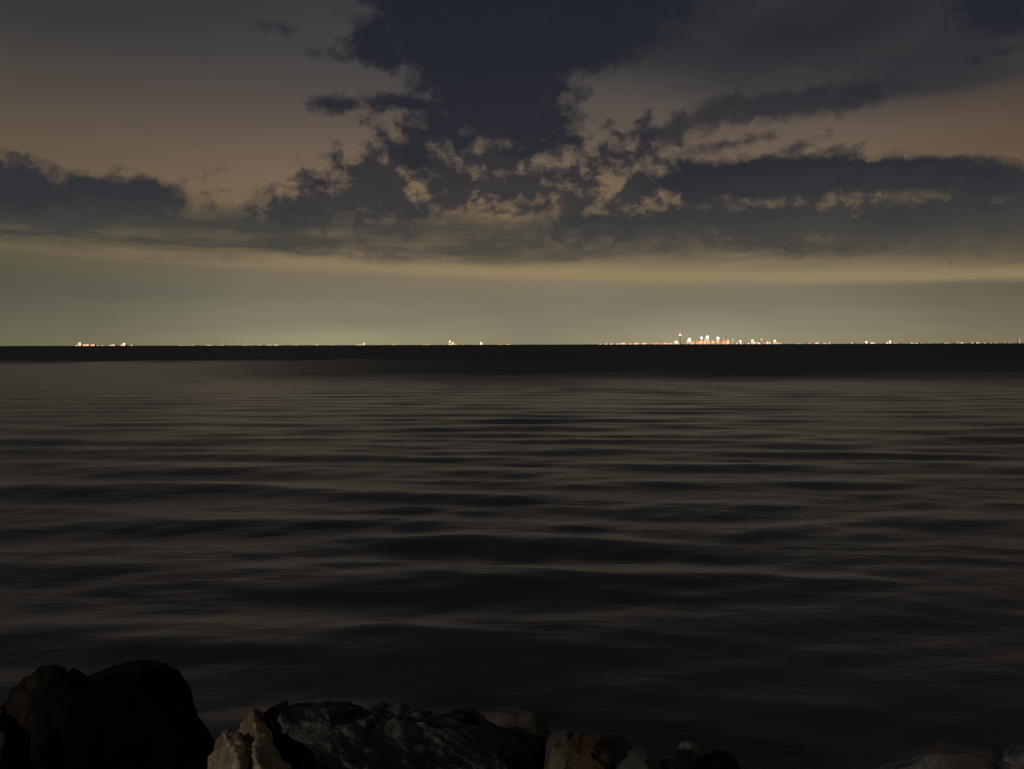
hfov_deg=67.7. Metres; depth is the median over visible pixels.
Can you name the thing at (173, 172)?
sky
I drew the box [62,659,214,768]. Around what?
boulder
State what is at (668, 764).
boulder
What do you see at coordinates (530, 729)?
boulder
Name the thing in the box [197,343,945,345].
shore land
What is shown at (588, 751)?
boulder
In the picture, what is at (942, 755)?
boulder
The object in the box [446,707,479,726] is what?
boulder
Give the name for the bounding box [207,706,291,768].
boulder
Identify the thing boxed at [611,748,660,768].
boulder
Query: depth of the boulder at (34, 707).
3.26 m
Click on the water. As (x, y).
(780, 555)
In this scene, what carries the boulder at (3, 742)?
on the shore ground
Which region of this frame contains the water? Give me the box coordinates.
[0,343,1023,768]
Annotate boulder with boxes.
[0,664,87,768]
[0,715,7,768]
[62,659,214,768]
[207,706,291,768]
[263,699,543,768]
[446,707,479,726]
[477,706,551,767]
[544,729,573,768]
[564,732,613,768]
[599,734,632,759]
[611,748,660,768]
[658,759,679,768]
[674,741,699,768]
[694,749,740,768]
[874,742,1002,768]
[1002,742,1023,768]
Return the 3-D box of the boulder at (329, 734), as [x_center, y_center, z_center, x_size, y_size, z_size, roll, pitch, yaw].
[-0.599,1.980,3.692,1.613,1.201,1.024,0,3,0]
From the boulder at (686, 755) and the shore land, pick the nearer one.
the boulder at (686, 755)
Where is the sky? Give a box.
[0,0,1023,345]
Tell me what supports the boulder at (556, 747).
on the shore ground
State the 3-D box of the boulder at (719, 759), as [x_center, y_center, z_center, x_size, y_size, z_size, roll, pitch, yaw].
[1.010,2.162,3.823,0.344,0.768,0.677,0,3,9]
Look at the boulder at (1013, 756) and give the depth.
3.74 m
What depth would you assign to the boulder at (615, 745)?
3.81 m

